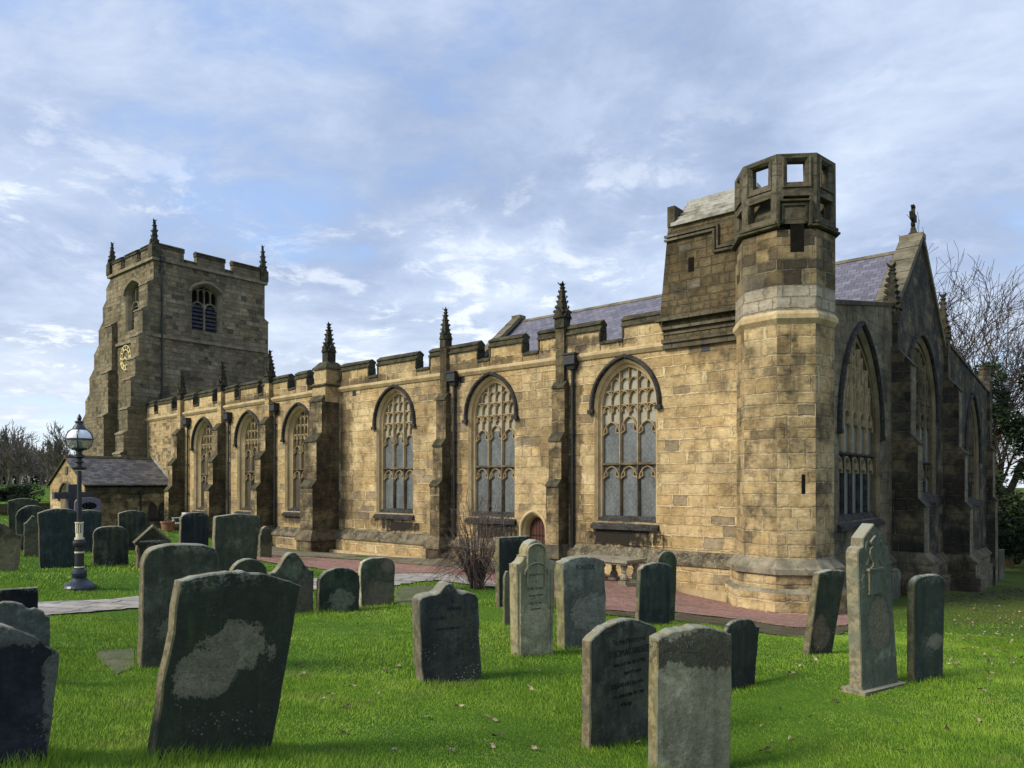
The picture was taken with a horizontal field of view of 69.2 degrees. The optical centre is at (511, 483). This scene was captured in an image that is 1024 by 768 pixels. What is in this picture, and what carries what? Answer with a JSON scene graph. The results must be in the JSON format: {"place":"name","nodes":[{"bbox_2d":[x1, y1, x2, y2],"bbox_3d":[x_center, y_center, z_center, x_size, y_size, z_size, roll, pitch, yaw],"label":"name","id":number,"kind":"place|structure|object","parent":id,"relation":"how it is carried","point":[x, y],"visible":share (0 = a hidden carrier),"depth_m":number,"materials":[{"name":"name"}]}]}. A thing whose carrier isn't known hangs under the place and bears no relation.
{"place":"outdoors","nodes":[
{"label":"outdoors","id":0,"kind":"place"},
{"bbox_2d":[38,573,494,614],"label":"stone path","id":1,"kind":"structure","parent":0,"point":[56,607],"depth_m":14.66,"materials":[{"name":"grey stone"}]},
{"bbox_2d":[0,482,1023,767],"bbox_3d":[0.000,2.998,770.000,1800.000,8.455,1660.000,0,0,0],"label":"ground","id":2,"kind":"structure","parent":0,"point":[1010,582],"depth_m":8.69,"materials":[{"name":"green plant"}]},
{"bbox_2d":[0,523,22,570],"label":"gravestone","id":3,"kind":"object","parent":2,"relation":"on","point":[10,543],"visible":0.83,"depth_m":17.30,"materials":[{"name":"stone"}]},
{"bbox_2d":[0,586,37,607],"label":"gravestone","id":4,"kind":"object","parent":2,"relation":"on","point":[26,597],"visible":0.27,"depth_m":9.45,"materials":[{"name":"stone"}]},
{"bbox_2d":[0,419,39,486],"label":"bare tree","id":5,"kind":"object","parent":2,"relation":"on","point":[5,437],"visible":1,"depth_m":129.18,"materials":[{"name":"grey plant"}]},
{"bbox_2d":[0,469,45,483],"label":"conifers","id":6,"kind":"object","parent":2,"relation":"on","point":[35,479],"visible":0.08,"depth_m":214.72,"materials":[{"name":"green plant"}]},
{"bbox_2d":[8,498,38,532],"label":"gravestone","id":7,"kind":"object","parent":2,"relation":"on","point":[15,505],"visible":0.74,"depth_m":27.60,"materials":[{"name":"grey stone"}]},
{"bbox_2d":[0,601,49,646],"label":"gravestone","id":8,"kind":"object","parent":2,"relation":"on","point":[34,621],"visible":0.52,"depth_m":7.69,"materials":[{"name":"stone"}]},
{"bbox_2d":[0,483,49,501],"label":"clipped hedge","id":9,"kind":"object","parent":2,"relation":"on","point":[18,491],"visible":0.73,"depth_m":61.86,"materials":[{"name":"green plant"}]},
{"bbox_2d":[0,503,49,514],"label":"boundary wall","id":10,"kind":"structure","parent":2,"relation":"on","point":[4,508],"depth_m":51.10,"materials":[{"name":"grey stone"}]},
{"bbox_2d":[0,623,58,767],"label":"gravestone","id":11,"kind":"object","parent":2,"relation":"on","point":[29,664],"visible":0.98,"depth_m":5.05,"materials":[{"name":"stone"}]},
{"bbox_2d":[15,505,44,549],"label":"gravestone","id":12,"kind":"object","parent":2,"relation":"on","point":[23,515],"visible":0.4,"depth_m":22.77,"materials":[{"name":"grey stone"}]},
{"bbox_2d":[24,516,38,556],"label":"gravestone","id":13,"kind":"object","parent":2,"relation":"on","point":[31,543],"visible":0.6,"depth_m":20.64,"materials":[{"name":"grey stone"}]},
{"bbox_2d":[0,429,74,486],"bbox_3d":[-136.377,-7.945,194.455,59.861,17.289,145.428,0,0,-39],"label":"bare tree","id":14,"kind":"object","parent":2,"relation":"on","point":[24,462],"visible":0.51,"depth_m":148.22,"materials":[{"name":"grey plant"}]},
{"bbox_2d":[32,433,55,487],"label":"bare tree","id":15,"kind":"object","parent":2,"relation":"on","point":[46,463],"visible":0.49,"depth_m":127.75,"materials":[{"name":"grey plant"}]},
{"bbox_2d":[40,420,71,470],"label":"bare tree","id":16,"kind":"object","parent":2,"relation":"on","point":[58,446],"visible":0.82,"depth_m":109.62,"materials":[{"name":"grey plant"}]},
{"bbox_2d":[37,508,76,567],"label":"gravestone","id":17,"kind":"object","parent":2,"relation":"on","point":[56,532],"visible":0.68,"depth_m":18.49,"materials":[{"name":"stone"}]},
{"bbox_2d":[45,439,76,459],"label":"bare tree","id":18,"kind":"object","parent":2,"relation":"on","point":[56,450],"visible":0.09,"depth_m":124.87,"materials":[{"name":"grey plant"}]},
{"bbox_2d":[52,484,93,509],"bbox_3d":[-17.711,1.147,29.966,0.600,2.252,1.440,0,0,40],"label":"stone cross","id":19,"kind":"object","parent":2,"relation":"on","point":[69,495],"visible":0.39,"depth_m":29.80,"materials":[{"name":"grey stone"}]},
{"bbox_2d":[60,414,98,590],"bbox_3d":[-9.363,0.423,16.066,0.676,3.874,0.676,0,0,0],"label":"lamp post","id":20,"kind":"object","parent":2,"relation":"on","point":[78,438],"visible":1,"depth_m":15.98,"materials":[{"name":"black metal"}]},
{"bbox_2d":[74,497,100,510],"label":"gravestone","id":21,"kind":"object","parent":2,"relation":"on","point":[90,503],"visible":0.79,"depth_m":29.07,"materials":[{"name":"grey stone"}]},
{"bbox_2d":[82,509,101,552],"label":"gravestone","id":22,"kind":"object","parent":2,"relation":"on","point":[91,519],"visible":0.53,"depth_m":23.92,"materials":[{"name":"stone"}]},
{"bbox_2d":[92,526,128,565],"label":"gravestone","id":23,"kind":"object","parent":2,"relation":"on","point":[110,545],"visible":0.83,"depth_m":19.30,"materials":[{"name":"stone"}]},
{"bbox_2d":[97,648,133,674],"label":"ledger slab","id":24,"kind":"structure","parent":2,"relation":"on","point":[115,658],"depth_m":9.25,"materials":[{"name":"stone"}]},
{"bbox_2d":[118,510,146,550],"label":"gravestone","id":25,"kind":"object","parent":2,"relation":"on","point":[133,523],"visible":0.59,"depth_m":25.94,"materials":[{"name":"stone"}]},
{"bbox_2d":[133,524,171,568],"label":"gravestone","id":26,"kind":"object","parent":2,"relation":"on","point":[151,535],"visible":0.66,"depth_m":18.99,"materials":[{"name":"stone"}]},
{"bbox_2d":[159,506,175,530],"bbox_3d":[-17.689,1.658,38.083,0.874,1.513,0.922,0,0,0],"label":"planter","id":27,"kind":"object","parent":2,"relation":"on","point":[166,525],"visible":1,"depth_m":37.86,"materials":[{"name":"ceramic"}]},
{"bbox_2d":[137,543,218,668],"bbox_3d":[-4.166,1.655,9.263,0.917,1.822,0.300,0,0,-35],"label":"gravestone","id":28,"kind":"object","parent":2,"relation":"on","point":[162,567],"visible":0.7,"depth_m":9.02,"materials":[{"name":"stone"}]},
{"bbox_2d":[179,512,209,545],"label":"gravestone","id":29,"kind":"object","parent":2,"relation":"on","point":[193,527],"visible":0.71,"depth_m":22.36,"materials":[{"name":"stone"}]},
{"bbox_2d":[147,570,299,759],"bbox_3d":[-2.289,1.544,5.933,0.120,1.690,1.295,0,0,42],"label":"gravestone","id":30,"kind":"object","parent":2,"relation":"on","point":[221,673],"visible":0.95,"depth_m":5.86,"materials":[{"name":"stone"}]},
{"bbox_2d":[212,513,259,570],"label":"gravestone","id":31,"kind":"object","parent":2,"relation":"on","point":[235,537],"visible":0.69,"depth_m":20.22,"materials":[{"name":"stone"}]},
{"bbox_2d":[229,558,266,573],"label":"gravestone","id":32,"kind":"object","parent":2,"relation":"on","point":[248,565],"visible":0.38,"depth_m":16.60,"materials":[{"name":"stone"}]},
{"bbox_2d":[258,526,271,557],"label":"gravestone","id":33,"kind":"object","parent":2,"relation":"on","point":[265,542],"visible":0.86,"depth_m":28.19,"materials":[{"name":"stone"}]},
{"bbox_2d":[267,552,313,612],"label":"gravestone","id":34,"kind":"object","parent":2,"relation":"on","point":[291,566],"visible":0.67,"depth_m":14.91,"materials":[{"name":"stone"}]},
{"bbox_2d":[316,567,359,612],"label":"gravestone","id":35,"kind":"object","parent":2,"relation":"on","point":[338,589],"visible":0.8,"depth_m":15.18,"materials":[{"name":"stone"}]},
{"bbox_2d":[358,557,394,606],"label":"gravestone","id":36,"kind":"object","parent":2,"relation":"on","point":[376,576],"visible":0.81,"depth_m":16.05,"materials":[{"name":"stone"}]},
{"bbox_2d":[257,546,555,577],"bbox_3d":[-7.663,3.421,33.810,10.584,1.530,28.903,0,0,-25],"label":"paved apron","id":37,"kind":"object","parent":2,"relation":"on","point":[277,551],"visible":0.19,"depth_m":30.89,"materials":[{"name":"stone"}]},
{"bbox_2d":[395,585,462,604],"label":"ledger slab","id":38,"kind":"structure","parent":2,"relation":"on","point":[410,592],"depth_m":18.11,"materials":[{"name":"stone"}]},
{"bbox_2d":[412,581,481,684],"bbox_3d":[-0.832,2.053,9.524,0.853,1.594,0.303,0,0,-26],"label":"gravestone","id":39,"kind":"object","parent":2,"relation":"on","point":[445,619],"visible":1,"depth_m":9.38,"materials":[{"name":"stone"}]},
{"bbox_2d":[417,483,514,591],"bbox_3d":[-1.179,1.334,19.092,2.526,2.779,2.618,0,0,15],"label":"bare bush","id":40,"kind":"object","parent":2,"relation":"on","point":[475,570],"visible":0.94,"depth_m":19.06,"materials":[{"name":"brown plant"}]},
{"bbox_2d":[480,513,510,537],"bbox_3d":[-0.680,2.151,28.053,1.686,2.140,0.032,0,0,40],"label":"handrail","id":41,"kind":"object","parent":2,"relation":"on","point":[504,514],"visible":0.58,"depth_m":27.74,"materials":[{"name":"black metal"}]},
{"bbox_2d":[503,571,509,624],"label":"gravestone","id":42,"kind":"object","parent":2,"relation":"on","point":[506,598],"visible":0.68,"depth_m":13.91,"materials":[{"name":"stone"}]},
{"bbox_2d":[495,536,529,606],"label":"gravestone","id":43,"kind":"object","parent":2,"relation":"on","point":[506,550],"visible":0.41,"depth_m":16.14,"materials":[{"name":"stone"}]},
{"bbox_2d":[47,152,998,614],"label":"parish church","id":44,"kind":"structure","parent":2,"relation":"on","point":[763,402],"depth_m":28.00,"materials":[{"name":"stone"}]},
{"bbox_2d":[122,278,141,331],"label":"belfry window","id":45,"kind":"structure","parent":44,"relation":"in","point":[131,289],"depth_m":52.45,"materials":[{"name":"stone"}]},
{"bbox_2d":[190,416,212,512],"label":"window","id":46,"kind":"structure","parent":44,"relation":"in","point":[201,444],"depth_m":45.10,"materials":[{"name":"stone"}]},
{"bbox_2d":[188,281,225,333],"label":"belfry window","id":47,"kind":"structure","parent":44,"relation":"in","point":[206,298],"depth_m":52.83,"materials":[{"name":"stone"}]},
{"bbox_2d":[233,410,258,514],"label":"window","id":48,"kind":"structure","parent":44,"relation":"in","point":[246,442],"depth_m":41.80,"materials":[{"name":"stone"}]},
{"bbox_2d":[280,402,308,516],"bbox_3d":[-10.723,-1.253,38.147,2.900,5.850,0.870,0,0,40],"label":"window","id":49,"kind":"structure","parent":44,"relation":"in","point":[297,426],"depth_m":38.71,"materials":[{"name":"stone"}]},
{"bbox_2d":[371,384,415,519],"bbox_3d":[-5.095,-1.434,33.310,2.900,6.008,0.790,0,0,40],"label":"window","id":50,"kind":"structure","parent":44,"relation":"in","point":[396,418],"depth_m":33.53,"materials":[{"name":"stone"}]},
{"bbox_2d":[462,372,518,524],"bbox_3d":[-0.682,-1.434,29.558,2.900,6.008,0.790,0,0,40],"label":"window","id":51,"kind":"structure","parent":44,"relation":"in","point":[492,413],"depth_m":29.74,"materials":[{"name":"glass"}]},
{"bbox_2d":[587,354,662,531],"bbox_3d":[4.010,-1.434,25.570,2.900,6.008,0.790,0,0,40],"label":"window","id":52,"kind":"structure","parent":44,"relation":"in","point":[628,397],"depth_m":25.71,"materials":[{"name":"glass"}]},
{"bbox_2d":[837,321,885,531],"bbox_3d":[11.129,-1.924,24.118,0.690,6.688,5.020,0,0,40],"label":"east window","id":53,"kind":"structure","parent":44,"relation":"in","point":[860,422],"depth_m":24.41,"materials":[{"name":"stone"}]},
{"bbox_2d":[907,333,940,502],"bbox_3d":[16.635,-2.681,30.594,0.690,7.002,6.120,0,0,40],"label":"chancel window","id":54,"kind":"structure","parent":44,"relation":"in","point":[927,413],"depth_m":31.81,"materials":[{"name":"stone"}]},
{"bbox_2d":[964,391,982,505],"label":"north aisle window","id":55,"kind":"structure","parent":44,"relation":"in","point":[972,446],"depth_m":40.52,"materials":[{"name":"stone"}]},
{"bbox_2d":[509,539,554,656],"bbox_3d":[0.316,1.884,11.310,0.746,2.079,0.227,0,0,-36],"label":"gravestone","id":56,"kind":"object","parent":2,"relation":"on","point":[531,568],"visible":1,"depth_m":11.20,"materials":[{"name":"stone"}]},
{"bbox_2d":[555,555,605,648],"bbox_3d":[1.140,2.089,12.137,0.853,1.829,0.255,0,0,-26],"label":"gravestone","id":57,"kind":"object","parent":2,"relation":"on","point":[580,597],"visible":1,"depth_m":11.99,"materials":[{"name":"stone"}]},
{"bbox_2d":[581,618,655,749],"bbox_3d":[1.122,2.140,7.522,1.087,1.552,0.128,0,0,-40],"label":"gravestone","id":58,"kind":"object","parent":2,"relation":"on","point":[615,669],"visible":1,"depth_m":7.37,"materials":[{"name":"stone"}]},
{"bbox_2d":[635,562,670,624],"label":"gravestone","id":59,"kind":"object","parent":2,"relation":"on","point":[653,592],"visible":0.87,"depth_m":15.03,"materials":[{"name":"stone"}]},
{"bbox_2d":[648,624,731,767],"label":"gravestone","id":60,"kind":"object","parent":2,"relation":"on","point":[689,692],"visible":1,"depth_m":6.54,"materials":[{"name":"stone"}]},
{"bbox_2d":[554,598,847,636],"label":"earth verge","id":61,"kind":"structure","parent":2,"relation":"on","point":[769,628],"depth_m":16.37,"materials":[{"name":"brown soil"}]},
{"bbox_2d":[656,551,676,621],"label":"gravestone","id":62,"kind":"object","parent":61,"relation":"on","point":[668,558],"visible":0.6,"depth_m":15.73,"materials":[{"name":"stone"}]},
{"bbox_2d":[723,618,758,689],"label":"gravestone","id":63,"kind":"object","parent":2,"relation":"on","point":[744,632],"visible":0.69,"depth_m":9.80,"materials":[{"name":"stone"}]},
{"bbox_2d":[803,569,844,654],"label":"gravestone","id":64,"kind":"object","parent":2,"relation":"on","point":[825,597],"visible":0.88,"depth_m":11.81,"materials":[{"name":"stone"}]},
{"bbox_2d":[841,523,906,696],"bbox_3d":[4.597,1.727,9.435,0.923,2.456,0.333,0,0,-32],"label":"gravestone","id":65,"kind":"object","parent":2,"relation":"on","point":[872,653],"visible":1,"depth_m":9.26,"materials":[{"name":"stone"}]},
{"bbox_2d":[891,568,900,598],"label":"gravestone","id":66,"kind":"object","parent":2,"relation":"on","point":[895,577],"visible":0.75,"depth_m":24.87,"materials":[{"name":"grey stone"}]},
{"bbox_2d":[907,574,944,682],"bbox_3d":[5.442,2.056,9.761,0.673,1.730,0.105,0,0,-29],"label":"gravestone","id":67,"kind":"object","parent":2,"relation":"on","point":[925,616],"visible":0.89,"depth_m":9.67,"materials":[{"name":"stone"}]},
{"bbox_2d":[899,212,1023,567],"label":"bare tree","id":68,"kind":"object","parent":2,"relation":"on","point":[1008,563],"visible":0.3,"depth_m":62.72,"materials":[{"name":"grey plant"}]},
{"bbox_2d":[944,588,1023,608],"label":"leaf litter","id":69,"kind":"object","parent":2,"relation":"on","point":[992,592],"visible":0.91,"depth_m":27.32,"materials":[{"name":"plant"}]},
{"bbox_2d":[951,307,1023,531],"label":"bare tree","id":70,"kind":"object","parent":2,"relation":"on","point":[1012,487],"visible":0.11,"depth_m":65.72,"materials":[{"name":"grey plant"}]},
{"bbox_2d":[972,361,1023,558],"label":"yew tree","id":71,"kind":"object","parent":2,"relation":"on","point":[1014,429],"visible":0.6,"depth_m":51.86,"materials":[{"name":"green plant"}]},
{"bbox_2d":[998,549,1004,581],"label":"gravestone","id":72,"kind":"object","parent":2,"relation":"on","point":[1000,564],"visible":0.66,"depth_m":46.09,"materials":[{"name":"stone"}]},
{"bbox_2d":[998,510,1023,562],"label":"holly bush","id":73,"kind":"object","parent":2,"relation":"on","point":[1007,556],"visible":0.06,"depth_m":58.39,"materials":[{"name":"green plant"}]},
{"bbox_2d":[0,0,1023,487],"label":"sky","id":74,"kind":"structure","parent":0,"point":[393,164],"materials":[{"name":"blue"}]},
{"bbox_2d":[257,555,847,626],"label":"gravel path","id":75,"kind":"structure","parent":0,"point":[620,597],"depth_m":20.66,"materials":[{"name":"gravel"}]},
{"bbox_2d":[582,554,646,585],"bbox_3d":[3.004,2.789,23.367,2.150,0.950,1.200,0,0,40],"label":"table tomb","id":76,"kind":"object","parent":75,"relation":"on","point":[623,562],"visible":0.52,"depth_m":22.98,"materials":[{"name":"stone"}]},
{"bbox_2d":[1013,540,1022,564],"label":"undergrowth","id":77,"kind":"object","parent":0,"point":[1015,561],"visible":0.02,"depth_m":65.67,"materials":[{"name":"green plant"}]}
]}

